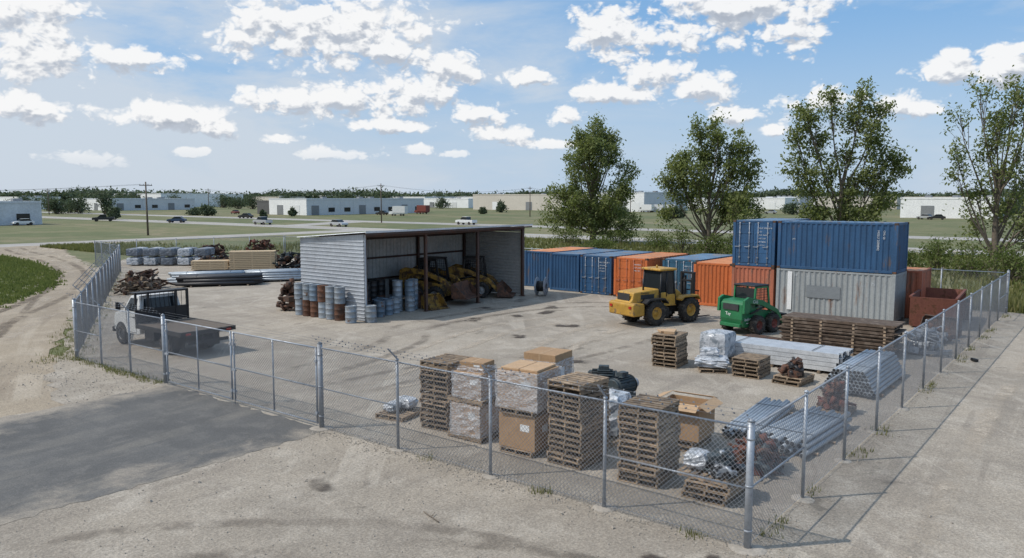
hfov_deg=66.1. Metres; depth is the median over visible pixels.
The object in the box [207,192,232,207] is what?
shade tree
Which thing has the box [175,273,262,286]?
pipe bundle
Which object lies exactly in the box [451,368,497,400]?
cardboard box
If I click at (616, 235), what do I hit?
shrub
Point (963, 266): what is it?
shrub
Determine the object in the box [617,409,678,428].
wooden pallet
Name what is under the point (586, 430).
wooden pallet
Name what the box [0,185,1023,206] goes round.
distant treeline
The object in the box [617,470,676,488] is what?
wooden pallet
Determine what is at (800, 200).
warehouse
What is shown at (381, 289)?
steel drum
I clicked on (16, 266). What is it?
verge grass
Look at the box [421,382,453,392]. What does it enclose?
wooden pallet
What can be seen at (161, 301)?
flatbed truck
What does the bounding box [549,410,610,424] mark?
wooden pallet
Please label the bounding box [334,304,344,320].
steel drum
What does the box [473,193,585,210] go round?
warehouse
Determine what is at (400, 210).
box truck
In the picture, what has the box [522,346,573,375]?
cardboard box
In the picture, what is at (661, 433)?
wooden pallet
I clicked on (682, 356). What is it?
wooden pallet
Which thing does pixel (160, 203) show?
warehouse
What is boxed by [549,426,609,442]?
wooden pallet
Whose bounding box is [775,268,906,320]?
shipping container
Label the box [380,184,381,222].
utility pole
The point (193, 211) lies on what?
shade tree
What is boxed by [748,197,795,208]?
warehouse
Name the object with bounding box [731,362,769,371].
wooden pallet
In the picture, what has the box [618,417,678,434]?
wooden pallet
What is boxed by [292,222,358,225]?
side road
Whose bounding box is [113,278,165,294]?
timber pile
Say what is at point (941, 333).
metal offcuts
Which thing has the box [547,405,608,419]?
wooden pallet
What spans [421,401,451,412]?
wooden pallet
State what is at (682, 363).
wooden pallet
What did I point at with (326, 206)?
warehouse
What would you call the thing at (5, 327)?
wheel rut
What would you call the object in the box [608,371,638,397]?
electric motor
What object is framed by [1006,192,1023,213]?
shade tree
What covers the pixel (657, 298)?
wheel loader
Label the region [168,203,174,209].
loading door
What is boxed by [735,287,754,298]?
rear window
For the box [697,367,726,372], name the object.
wooden pallet
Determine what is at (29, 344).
dirt road
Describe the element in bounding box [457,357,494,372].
cardboard box
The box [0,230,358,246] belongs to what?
access road
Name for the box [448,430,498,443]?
wooden pallet
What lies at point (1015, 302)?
tall grass
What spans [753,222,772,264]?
door
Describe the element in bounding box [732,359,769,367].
wooden pallet
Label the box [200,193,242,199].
warehouse
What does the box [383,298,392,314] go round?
steel drum
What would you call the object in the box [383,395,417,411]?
wrapped parts
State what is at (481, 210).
shade tree
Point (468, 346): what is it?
wheel rut
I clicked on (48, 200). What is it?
utility pole
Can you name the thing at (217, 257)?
scrap heap
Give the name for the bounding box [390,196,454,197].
warehouse
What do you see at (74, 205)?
shade tree
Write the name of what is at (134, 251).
wrapped bale
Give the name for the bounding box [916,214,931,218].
parked car
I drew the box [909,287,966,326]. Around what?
scrap bin
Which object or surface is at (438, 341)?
wheel rut
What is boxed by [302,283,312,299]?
steel drum
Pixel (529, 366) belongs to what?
cardboard sheet pile
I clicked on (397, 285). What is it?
steel drum
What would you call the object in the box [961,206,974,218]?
loading door
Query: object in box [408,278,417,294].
steel drum
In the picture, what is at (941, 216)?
parked car
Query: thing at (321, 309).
steel drum
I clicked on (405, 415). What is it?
wooden pallet
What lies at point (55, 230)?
ground
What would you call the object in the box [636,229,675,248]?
shrub
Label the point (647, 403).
wooden pallet
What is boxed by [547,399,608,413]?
wooden pallet
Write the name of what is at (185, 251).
wrapped bale
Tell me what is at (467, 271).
skid steer loader
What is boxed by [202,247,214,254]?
wrapped bale
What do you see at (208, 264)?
lumber stack
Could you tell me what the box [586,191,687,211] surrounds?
warehouse
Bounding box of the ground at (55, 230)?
[0,205,1023,355]
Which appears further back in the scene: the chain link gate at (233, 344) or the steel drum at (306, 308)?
the steel drum at (306, 308)
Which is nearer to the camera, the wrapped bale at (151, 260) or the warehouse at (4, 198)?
the wrapped bale at (151, 260)
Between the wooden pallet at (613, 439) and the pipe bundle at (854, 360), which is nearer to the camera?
the wooden pallet at (613, 439)
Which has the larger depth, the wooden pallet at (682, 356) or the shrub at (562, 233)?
the shrub at (562, 233)
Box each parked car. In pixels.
[10,218,34,225]
[166,216,186,222]
[238,213,253,217]
[329,219,347,226]
[375,211,387,214]
[765,210,776,213]
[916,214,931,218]
[928,214,945,219]
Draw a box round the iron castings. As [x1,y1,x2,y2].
[816,378,856,410]
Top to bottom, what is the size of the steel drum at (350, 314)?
0.880 m
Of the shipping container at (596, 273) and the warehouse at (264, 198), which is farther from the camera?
the warehouse at (264, 198)
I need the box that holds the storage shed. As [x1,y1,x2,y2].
[300,224,532,320]
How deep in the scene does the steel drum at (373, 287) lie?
44.51 m
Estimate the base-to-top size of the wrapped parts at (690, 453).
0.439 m
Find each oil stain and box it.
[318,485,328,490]
[556,324,577,326]
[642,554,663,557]
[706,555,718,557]
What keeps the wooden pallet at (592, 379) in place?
on the wooden pallet at (582, 393)
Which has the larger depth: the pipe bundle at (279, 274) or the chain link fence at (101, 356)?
the pipe bundle at (279, 274)
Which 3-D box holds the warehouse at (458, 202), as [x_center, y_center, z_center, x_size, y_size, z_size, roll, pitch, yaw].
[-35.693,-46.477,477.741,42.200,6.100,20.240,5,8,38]
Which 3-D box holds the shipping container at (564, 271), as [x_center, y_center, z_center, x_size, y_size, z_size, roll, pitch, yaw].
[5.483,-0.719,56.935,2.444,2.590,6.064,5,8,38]
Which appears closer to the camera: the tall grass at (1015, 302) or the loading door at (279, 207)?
the tall grass at (1015, 302)
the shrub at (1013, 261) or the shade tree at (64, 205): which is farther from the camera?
the shade tree at (64, 205)
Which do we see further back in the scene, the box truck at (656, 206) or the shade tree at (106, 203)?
the box truck at (656, 206)
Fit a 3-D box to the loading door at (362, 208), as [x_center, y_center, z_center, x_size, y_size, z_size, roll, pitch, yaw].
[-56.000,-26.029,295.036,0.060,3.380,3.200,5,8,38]
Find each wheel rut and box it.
[0,248,85,328]
[0,300,34,334]
[5,251,62,310]
[7,252,93,336]
[15,250,72,310]
[314,328,480,382]
[347,306,589,367]
[368,334,500,383]
[392,326,592,387]
[420,329,620,394]
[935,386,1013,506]
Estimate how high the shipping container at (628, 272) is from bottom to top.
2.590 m
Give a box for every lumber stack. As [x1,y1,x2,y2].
[191,260,229,269]
[228,250,276,269]
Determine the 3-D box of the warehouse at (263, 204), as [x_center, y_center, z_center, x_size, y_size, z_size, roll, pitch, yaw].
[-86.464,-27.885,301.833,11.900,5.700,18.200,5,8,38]
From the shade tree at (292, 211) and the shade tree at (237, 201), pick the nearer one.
the shade tree at (292, 211)
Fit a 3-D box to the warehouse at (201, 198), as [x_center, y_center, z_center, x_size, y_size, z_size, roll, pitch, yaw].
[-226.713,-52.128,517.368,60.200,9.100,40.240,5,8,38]
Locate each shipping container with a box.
[524,246,594,287]
[550,248,623,291]
[580,250,654,295]
[614,252,689,295]
[663,253,731,293]
[694,257,731,305]
[731,265,776,309]
[732,218,810,266]
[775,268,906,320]
[777,220,908,274]
[904,267,931,317]
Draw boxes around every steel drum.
[294,282,303,298]
[295,299,302,314]
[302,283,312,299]
[302,300,310,315]
[309,284,319,300]
[310,301,318,316]
[317,285,327,301]
[318,302,325,317]
[325,285,335,302]
[325,303,334,319]
[334,286,345,303]
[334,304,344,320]
[345,305,356,323]
[365,305,376,322]
[367,280,377,296]
[374,300,384,316]
[375,279,385,294]
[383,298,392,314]
[389,278,398,294]
[389,297,399,312]
[392,280,402,295]
[392,296,402,310]
[405,280,414,295]
[405,296,414,311]
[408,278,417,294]
[415,294,417,309]
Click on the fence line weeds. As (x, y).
(147, 379)
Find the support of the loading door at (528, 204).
in the warehouse at (520, 201)
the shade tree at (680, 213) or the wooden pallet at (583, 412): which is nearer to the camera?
the wooden pallet at (583, 412)
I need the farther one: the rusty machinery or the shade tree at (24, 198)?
the shade tree at (24, 198)
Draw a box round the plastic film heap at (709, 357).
[694,347,729,367]
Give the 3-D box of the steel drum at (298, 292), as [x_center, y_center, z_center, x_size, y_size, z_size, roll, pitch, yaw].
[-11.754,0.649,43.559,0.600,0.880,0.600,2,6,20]
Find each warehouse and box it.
[0,196,60,208]
[0,198,41,224]
[72,197,194,210]
[114,193,219,206]
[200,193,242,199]
[256,196,304,199]
[257,200,268,213]
[269,197,423,214]
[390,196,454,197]
[424,197,472,207]
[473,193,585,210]
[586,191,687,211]
[688,197,719,208]
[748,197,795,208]
[766,196,811,207]
[818,196,900,208]
[900,195,1004,218]
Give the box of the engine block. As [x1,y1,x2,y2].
[777,357,803,377]
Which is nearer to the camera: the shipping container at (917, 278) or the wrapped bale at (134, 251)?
the shipping container at (917, 278)
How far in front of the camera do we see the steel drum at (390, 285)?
45.44 m
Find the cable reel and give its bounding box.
[534,277,548,295]
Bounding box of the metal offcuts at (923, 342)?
[900,327,952,354]
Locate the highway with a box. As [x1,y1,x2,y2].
[42,216,1023,256]
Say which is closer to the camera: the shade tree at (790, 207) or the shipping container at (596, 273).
the shipping container at (596, 273)
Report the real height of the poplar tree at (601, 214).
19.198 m
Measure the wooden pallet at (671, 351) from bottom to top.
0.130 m
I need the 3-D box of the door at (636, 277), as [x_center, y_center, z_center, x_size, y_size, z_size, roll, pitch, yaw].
[8.038,-0.045,50.487,1.070,2.390,0.118,5,8,38]
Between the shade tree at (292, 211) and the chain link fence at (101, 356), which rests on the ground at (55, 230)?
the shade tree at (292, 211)
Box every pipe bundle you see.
[167,270,244,282]
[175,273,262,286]
[244,268,300,281]
[722,397,794,436]
[761,406,851,457]
[820,349,905,396]
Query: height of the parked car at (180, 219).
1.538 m
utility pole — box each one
[46,188,50,214]
[139,182,151,234]
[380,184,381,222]
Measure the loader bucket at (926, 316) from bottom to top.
0.900 m
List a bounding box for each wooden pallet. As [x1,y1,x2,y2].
[375,407,419,421]
[419,372,453,382]
[419,393,451,407]
[420,353,469,368]
[420,362,459,373]
[420,368,453,377]
[420,374,453,387]
[420,386,452,397]
[420,405,450,416]
[420,410,451,421]
[420,415,451,426]
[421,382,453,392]
[421,392,452,402]
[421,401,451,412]
[421,420,450,431]
[447,394,497,406]
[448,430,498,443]
[500,404,555,417]
[500,445,548,457]
[546,448,607,464]
[547,371,608,390]
[547,380,607,395]
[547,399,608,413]
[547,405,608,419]
[547,453,607,469]
[548,388,608,402]
[548,394,609,408]
[548,415,608,430]
[548,432,608,447]
[548,437,608,453]
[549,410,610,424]
[549,421,609,436]
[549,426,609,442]
[549,442,609,459]
[609,435,624,446]
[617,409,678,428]
[617,441,677,458]
[617,457,678,476]
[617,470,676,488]
[618,403,678,422]
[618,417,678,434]
[618,435,679,452]
[618,445,679,464]
[618,464,678,483]
[619,394,679,415]
[619,422,680,440]
[619,428,680,446]
[619,452,679,470]
[651,335,686,342]
[651,339,686,346]
[651,349,686,357]
[651,356,686,364]
[652,331,687,339]
[652,346,686,353]
[652,353,687,360]
[652,360,687,368]
[653,342,687,350]
[675,437,711,451]
[677,465,745,487]
[678,434,710,447]
[681,488,744,506]
[683,480,744,501]
[684,474,745,495]
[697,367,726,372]
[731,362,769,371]
[732,352,769,363]
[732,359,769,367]
[732,366,770,375]
[732,370,770,379]
[772,378,813,386]
[773,372,814,382]
[817,405,856,414]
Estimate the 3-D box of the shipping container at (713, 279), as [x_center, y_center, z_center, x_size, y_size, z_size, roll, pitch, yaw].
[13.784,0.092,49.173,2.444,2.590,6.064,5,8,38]
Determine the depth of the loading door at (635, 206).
340.29 m
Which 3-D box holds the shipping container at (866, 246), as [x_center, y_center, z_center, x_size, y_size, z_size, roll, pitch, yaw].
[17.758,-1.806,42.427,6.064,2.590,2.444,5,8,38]
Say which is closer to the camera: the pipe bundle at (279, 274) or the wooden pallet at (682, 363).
the wooden pallet at (682, 363)
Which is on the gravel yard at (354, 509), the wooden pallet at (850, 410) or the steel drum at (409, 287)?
the wooden pallet at (850, 410)
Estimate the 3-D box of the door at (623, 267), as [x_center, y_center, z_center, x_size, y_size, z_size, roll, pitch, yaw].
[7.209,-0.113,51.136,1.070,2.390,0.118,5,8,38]
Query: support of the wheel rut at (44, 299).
on the dirt road at (29, 344)
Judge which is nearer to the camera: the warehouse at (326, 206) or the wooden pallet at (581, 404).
the wooden pallet at (581, 404)
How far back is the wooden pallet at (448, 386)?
22.00 m
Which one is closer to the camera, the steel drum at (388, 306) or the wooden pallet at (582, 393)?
the wooden pallet at (582, 393)
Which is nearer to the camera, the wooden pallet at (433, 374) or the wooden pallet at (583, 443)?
the wooden pallet at (583, 443)
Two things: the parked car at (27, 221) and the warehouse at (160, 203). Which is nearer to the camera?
the parked car at (27, 221)
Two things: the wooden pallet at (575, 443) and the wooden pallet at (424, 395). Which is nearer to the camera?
the wooden pallet at (575, 443)
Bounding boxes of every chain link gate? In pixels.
[164,312,233,399]
[231,324,318,423]
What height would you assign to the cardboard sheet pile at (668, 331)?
0.100 m
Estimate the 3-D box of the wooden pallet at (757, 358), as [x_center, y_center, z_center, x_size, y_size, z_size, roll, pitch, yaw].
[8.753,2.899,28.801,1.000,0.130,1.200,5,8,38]
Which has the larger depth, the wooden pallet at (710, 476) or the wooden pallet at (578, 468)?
the wooden pallet at (578, 468)
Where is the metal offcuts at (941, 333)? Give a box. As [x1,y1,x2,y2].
[922,323,959,342]
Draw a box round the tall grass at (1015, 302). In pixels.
[219,235,1023,312]
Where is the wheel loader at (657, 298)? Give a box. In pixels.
[609,265,709,325]
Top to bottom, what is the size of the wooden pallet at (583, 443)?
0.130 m
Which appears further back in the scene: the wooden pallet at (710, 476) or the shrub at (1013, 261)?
the shrub at (1013, 261)
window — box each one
[16,214,29,219]
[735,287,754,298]
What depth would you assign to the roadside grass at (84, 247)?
99.82 m
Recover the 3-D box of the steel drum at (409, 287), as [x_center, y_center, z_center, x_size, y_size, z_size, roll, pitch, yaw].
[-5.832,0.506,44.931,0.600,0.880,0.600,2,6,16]
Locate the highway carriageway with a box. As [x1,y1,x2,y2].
[42,212,1023,241]
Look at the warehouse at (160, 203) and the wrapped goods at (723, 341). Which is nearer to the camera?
the wrapped goods at (723, 341)
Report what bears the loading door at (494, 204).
in the warehouse at (520, 201)
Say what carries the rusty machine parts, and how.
on the gravel yard at (354, 509)
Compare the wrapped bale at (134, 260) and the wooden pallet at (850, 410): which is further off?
the wrapped bale at (134, 260)
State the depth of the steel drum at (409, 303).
44.78 m
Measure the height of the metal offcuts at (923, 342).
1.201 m
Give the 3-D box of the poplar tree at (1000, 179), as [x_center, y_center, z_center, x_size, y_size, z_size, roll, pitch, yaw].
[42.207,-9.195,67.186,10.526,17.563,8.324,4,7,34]
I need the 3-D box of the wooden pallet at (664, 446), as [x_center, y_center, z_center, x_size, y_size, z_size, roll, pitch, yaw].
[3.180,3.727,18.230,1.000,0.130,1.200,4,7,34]
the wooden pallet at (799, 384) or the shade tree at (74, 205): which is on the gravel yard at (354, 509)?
the wooden pallet at (799, 384)
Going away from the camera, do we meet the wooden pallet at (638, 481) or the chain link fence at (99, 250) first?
the wooden pallet at (638, 481)
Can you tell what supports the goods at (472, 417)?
on the wooden pallet at (469, 437)
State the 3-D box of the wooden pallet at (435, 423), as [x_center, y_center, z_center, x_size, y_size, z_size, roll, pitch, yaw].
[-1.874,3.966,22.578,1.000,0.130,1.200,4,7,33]
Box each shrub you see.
[551,226,588,243]
[578,233,619,248]
[602,224,642,243]
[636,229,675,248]
[654,220,701,252]
[686,229,732,253]
[719,232,732,251]
[907,247,933,271]
[909,233,962,269]
[930,236,1012,277]
[965,235,1023,281]
[1013,269,1023,291]
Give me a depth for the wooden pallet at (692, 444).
20.20 m
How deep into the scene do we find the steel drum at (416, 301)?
45.52 m
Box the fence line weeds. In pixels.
[31,271,1010,539]
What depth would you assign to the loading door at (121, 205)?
372.00 m
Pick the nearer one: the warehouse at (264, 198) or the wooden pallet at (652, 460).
the wooden pallet at (652, 460)
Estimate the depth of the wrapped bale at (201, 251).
74.20 m
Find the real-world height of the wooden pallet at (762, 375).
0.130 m
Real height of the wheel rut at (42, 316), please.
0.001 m
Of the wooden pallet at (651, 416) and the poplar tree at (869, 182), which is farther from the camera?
the poplar tree at (869, 182)
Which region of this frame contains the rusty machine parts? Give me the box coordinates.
[727,431,788,479]
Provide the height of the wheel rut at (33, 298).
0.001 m
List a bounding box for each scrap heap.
[188,255,228,265]
[198,243,228,259]
[245,239,279,259]
[272,251,300,268]
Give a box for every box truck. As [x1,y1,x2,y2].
[389,206,407,215]
[414,205,429,213]
[638,204,653,211]
[651,204,663,211]
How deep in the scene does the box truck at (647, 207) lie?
327.17 m
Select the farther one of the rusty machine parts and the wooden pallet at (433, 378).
the wooden pallet at (433, 378)
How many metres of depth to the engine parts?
16.77 m
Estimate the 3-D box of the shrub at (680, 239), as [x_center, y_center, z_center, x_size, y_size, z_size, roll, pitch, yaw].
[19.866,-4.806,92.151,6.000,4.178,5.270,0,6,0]
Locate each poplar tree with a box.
[535,109,648,242]
[650,107,772,251]
[775,75,916,221]
[937,65,1023,271]
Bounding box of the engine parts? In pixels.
[702,446,745,478]
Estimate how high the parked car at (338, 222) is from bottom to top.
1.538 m
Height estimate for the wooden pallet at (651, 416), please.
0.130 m
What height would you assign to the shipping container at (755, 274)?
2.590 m
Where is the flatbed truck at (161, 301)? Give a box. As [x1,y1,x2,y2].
[112,287,235,353]
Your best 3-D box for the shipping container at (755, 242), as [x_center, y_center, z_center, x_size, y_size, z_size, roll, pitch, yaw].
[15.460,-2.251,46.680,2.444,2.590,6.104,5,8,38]
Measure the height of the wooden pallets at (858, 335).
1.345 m
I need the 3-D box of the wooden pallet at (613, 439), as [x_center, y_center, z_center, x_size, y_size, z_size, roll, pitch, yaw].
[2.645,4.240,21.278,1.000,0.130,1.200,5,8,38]
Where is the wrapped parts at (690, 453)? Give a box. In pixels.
[683,448,709,469]
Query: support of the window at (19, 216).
in the warehouse at (13, 209)
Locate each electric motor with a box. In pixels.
[588,365,616,378]
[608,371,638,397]
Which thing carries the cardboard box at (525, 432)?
on the wooden pallet at (520, 450)
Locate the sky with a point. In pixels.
(238, 96)
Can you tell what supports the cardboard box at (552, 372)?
on the wooden pallet at (514, 409)
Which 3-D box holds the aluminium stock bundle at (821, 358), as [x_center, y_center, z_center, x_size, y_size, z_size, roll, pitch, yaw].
[10.469,2.903,30.813,5.137,0.813,1.730,5,8,38]
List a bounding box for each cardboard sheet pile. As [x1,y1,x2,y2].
[501,360,555,372]
[657,328,676,333]
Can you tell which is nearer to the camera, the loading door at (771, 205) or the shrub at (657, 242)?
the shrub at (657, 242)
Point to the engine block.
(793, 367)
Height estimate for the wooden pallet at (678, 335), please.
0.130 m
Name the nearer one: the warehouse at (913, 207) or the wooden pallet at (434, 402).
the wooden pallet at (434, 402)
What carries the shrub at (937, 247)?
on the ground at (55, 230)
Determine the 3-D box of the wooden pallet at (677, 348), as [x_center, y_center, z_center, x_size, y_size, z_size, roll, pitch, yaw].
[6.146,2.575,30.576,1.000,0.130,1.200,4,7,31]
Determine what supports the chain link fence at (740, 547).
on the gravel yard at (354, 509)
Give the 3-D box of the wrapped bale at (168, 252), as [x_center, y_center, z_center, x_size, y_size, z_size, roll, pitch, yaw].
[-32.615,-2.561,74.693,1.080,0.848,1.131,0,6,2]
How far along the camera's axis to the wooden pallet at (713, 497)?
16.85 m
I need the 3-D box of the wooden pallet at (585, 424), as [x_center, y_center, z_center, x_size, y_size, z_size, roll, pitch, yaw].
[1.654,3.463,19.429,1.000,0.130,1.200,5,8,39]
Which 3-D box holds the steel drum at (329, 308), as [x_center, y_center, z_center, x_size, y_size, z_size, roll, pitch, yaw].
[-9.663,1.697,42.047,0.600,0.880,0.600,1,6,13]
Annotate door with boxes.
[117,203,123,210]
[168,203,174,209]
[277,205,282,214]
[293,205,299,214]
[312,206,318,214]
[359,205,365,213]
[452,202,456,207]
[492,202,496,209]
[526,202,531,209]
[582,257,595,291]
[596,257,608,293]
[615,259,630,293]
[630,260,644,288]
[632,203,638,211]
[665,260,679,290]
[680,261,693,293]
[735,222,753,263]
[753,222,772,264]
[768,202,774,208]
[921,206,933,215]
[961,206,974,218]
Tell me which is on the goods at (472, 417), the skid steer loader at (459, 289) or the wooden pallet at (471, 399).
the wooden pallet at (471, 399)
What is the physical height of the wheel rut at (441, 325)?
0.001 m
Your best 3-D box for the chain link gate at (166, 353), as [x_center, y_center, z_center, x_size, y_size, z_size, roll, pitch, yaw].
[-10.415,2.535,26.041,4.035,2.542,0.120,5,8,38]
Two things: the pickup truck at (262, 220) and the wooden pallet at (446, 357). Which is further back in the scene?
the pickup truck at (262, 220)
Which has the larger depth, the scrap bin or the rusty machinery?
the rusty machinery
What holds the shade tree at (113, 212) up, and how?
on the ground at (55, 230)
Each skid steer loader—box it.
[399,256,481,300]
[448,256,515,297]
[717,282,786,334]
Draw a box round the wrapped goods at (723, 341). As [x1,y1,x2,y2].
[699,329,735,356]
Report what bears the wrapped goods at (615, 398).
on the wooden pallet at (613, 439)
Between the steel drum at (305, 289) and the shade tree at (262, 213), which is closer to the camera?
the steel drum at (305, 289)
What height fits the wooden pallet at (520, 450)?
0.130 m
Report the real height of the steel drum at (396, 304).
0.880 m
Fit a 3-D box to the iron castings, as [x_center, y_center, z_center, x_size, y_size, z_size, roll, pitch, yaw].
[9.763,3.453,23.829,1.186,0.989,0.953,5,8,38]
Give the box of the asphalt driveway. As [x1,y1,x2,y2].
[0,385,319,524]
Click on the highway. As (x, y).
(359, 229)
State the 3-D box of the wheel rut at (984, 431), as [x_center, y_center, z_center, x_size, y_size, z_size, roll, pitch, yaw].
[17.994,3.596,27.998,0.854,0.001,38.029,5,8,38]
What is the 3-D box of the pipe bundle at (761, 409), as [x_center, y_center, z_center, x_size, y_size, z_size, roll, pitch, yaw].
[7.176,4.021,22.819,1.200,0.252,4.247,4,7,34]
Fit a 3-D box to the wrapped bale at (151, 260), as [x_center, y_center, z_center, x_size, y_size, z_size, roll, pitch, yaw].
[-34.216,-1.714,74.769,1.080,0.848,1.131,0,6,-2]
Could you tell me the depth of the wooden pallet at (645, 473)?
17.93 m
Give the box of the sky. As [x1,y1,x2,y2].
[0,0,1023,195]
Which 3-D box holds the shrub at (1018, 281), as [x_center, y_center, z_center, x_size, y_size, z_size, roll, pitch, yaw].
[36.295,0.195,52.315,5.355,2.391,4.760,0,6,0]
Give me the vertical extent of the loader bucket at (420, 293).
0.810 m
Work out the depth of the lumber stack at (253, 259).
69.91 m
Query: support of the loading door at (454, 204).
in the warehouse at (458, 202)
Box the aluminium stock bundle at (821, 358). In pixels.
[728,335,853,373]
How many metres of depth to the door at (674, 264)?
49.77 m
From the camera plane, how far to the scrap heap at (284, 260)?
70.56 m
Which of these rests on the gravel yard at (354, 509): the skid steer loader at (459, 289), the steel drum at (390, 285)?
the skid steer loader at (459, 289)
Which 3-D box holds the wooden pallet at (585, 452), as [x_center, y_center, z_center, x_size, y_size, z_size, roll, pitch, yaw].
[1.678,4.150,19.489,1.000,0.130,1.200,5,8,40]
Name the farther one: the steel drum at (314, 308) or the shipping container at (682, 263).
the shipping container at (682, 263)
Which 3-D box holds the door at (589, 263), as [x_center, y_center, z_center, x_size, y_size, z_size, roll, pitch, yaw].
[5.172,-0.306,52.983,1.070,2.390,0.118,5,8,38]
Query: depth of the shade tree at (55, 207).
297.83 m
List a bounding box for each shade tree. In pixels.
[3,192,42,208]
[34,193,64,210]
[42,197,69,213]
[61,197,78,212]
[65,193,92,213]
[92,190,118,213]
[105,206,121,219]
[112,194,135,197]
[166,191,180,197]
[185,207,200,214]
[197,203,218,215]
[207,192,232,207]
[223,195,249,208]
[240,193,261,208]
[259,209,267,216]
[277,192,294,197]
[288,206,297,215]
[432,196,450,208]
[478,206,486,213]
[496,199,508,211]
[615,206,629,216]
[668,206,687,217]
[777,202,802,214]
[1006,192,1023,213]
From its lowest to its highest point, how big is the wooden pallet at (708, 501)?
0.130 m
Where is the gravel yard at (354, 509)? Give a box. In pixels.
[0,257,1023,557]
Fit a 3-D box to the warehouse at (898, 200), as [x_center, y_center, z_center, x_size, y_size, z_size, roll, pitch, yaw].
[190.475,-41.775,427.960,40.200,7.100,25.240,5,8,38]
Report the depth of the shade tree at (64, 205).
317.91 m
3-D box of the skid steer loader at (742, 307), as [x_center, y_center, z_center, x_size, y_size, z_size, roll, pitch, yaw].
[11.936,1.366,38.514,3.933,2.327,2.025,-4,7,-36]
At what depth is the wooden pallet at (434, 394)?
22.11 m
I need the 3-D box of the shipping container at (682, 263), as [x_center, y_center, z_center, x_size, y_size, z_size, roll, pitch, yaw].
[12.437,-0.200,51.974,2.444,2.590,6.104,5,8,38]
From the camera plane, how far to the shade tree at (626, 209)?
247.95 m
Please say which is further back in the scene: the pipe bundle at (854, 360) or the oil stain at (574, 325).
the oil stain at (574, 325)
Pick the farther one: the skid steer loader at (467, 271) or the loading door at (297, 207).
the loading door at (297, 207)
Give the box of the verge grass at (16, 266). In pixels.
[0,254,66,307]
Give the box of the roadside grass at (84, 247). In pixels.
[40,241,250,255]
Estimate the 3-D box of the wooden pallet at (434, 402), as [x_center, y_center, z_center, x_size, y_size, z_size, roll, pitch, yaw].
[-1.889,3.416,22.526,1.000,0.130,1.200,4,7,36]
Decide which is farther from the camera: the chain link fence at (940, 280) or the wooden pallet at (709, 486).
the chain link fence at (940, 280)
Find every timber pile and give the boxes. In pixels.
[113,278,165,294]
[114,268,174,288]
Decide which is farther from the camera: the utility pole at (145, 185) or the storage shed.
the utility pole at (145, 185)
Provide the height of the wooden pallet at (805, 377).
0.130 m
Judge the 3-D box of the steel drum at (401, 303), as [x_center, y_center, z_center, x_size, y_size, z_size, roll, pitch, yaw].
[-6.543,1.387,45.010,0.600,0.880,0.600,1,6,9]
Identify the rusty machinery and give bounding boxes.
[276,278,294,310]
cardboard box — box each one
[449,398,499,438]
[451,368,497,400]
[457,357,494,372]
[495,365,561,412]
[499,408,557,451]
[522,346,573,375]
[654,390,722,442]
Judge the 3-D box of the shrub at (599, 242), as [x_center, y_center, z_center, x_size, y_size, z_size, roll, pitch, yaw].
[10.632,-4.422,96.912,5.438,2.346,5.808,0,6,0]
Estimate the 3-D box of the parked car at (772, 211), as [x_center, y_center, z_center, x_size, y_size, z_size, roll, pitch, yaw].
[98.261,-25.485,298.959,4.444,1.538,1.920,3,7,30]
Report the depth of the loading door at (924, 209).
240.77 m
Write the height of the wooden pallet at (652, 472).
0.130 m
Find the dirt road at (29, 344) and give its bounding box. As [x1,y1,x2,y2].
[0,241,132,416]
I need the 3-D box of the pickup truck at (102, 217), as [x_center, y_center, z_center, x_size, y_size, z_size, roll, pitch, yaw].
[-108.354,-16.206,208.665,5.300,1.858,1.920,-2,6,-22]
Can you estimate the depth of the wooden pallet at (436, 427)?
22.17 m
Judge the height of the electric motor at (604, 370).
0.827 m
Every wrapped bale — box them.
[126,248,142,255]
[126,257,142,264]
[143,248,158,255]
[144,257,159,264]
[160,248,176,255]
[161,256,176,264]
[177,248,192,255]
[177,257,193,264]
[194,248,209,255]
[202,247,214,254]
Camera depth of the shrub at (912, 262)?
65.37 m
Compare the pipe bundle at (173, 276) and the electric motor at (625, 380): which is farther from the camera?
the pipe bundle at (173, 276)
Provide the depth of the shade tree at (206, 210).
268.16 m
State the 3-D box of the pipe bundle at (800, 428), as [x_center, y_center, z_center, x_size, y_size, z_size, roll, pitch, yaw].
[7.899,4.084,21.310,1.696,0.440,3.866,5,8,41]
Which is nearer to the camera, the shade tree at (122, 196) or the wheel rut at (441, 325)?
the wheel rut at (441, 325)
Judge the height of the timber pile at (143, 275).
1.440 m
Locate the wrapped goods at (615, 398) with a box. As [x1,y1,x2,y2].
[602,388,630,436]
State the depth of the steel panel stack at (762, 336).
35.87 m
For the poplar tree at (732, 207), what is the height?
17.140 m
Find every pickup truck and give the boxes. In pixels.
[92,214,114,220]
[253,217,272,224]
[455,217,476,224]
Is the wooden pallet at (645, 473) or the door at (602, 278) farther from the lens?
the door at (602, 278)
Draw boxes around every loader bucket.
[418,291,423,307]
[421,293,448,310]
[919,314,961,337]
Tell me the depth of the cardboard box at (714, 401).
20.18 m
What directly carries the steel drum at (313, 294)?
on the steel drum at (314, 308)
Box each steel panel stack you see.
[742,334,780,339]
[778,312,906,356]
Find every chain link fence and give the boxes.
[67,293,174,385]
[72,241,122,350]
[94,240,117,267]
[96,235,284,262]
[285,236,1003,311]
[309,335,767,555]
[750,270,1011,550]
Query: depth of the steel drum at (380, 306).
42.63 m

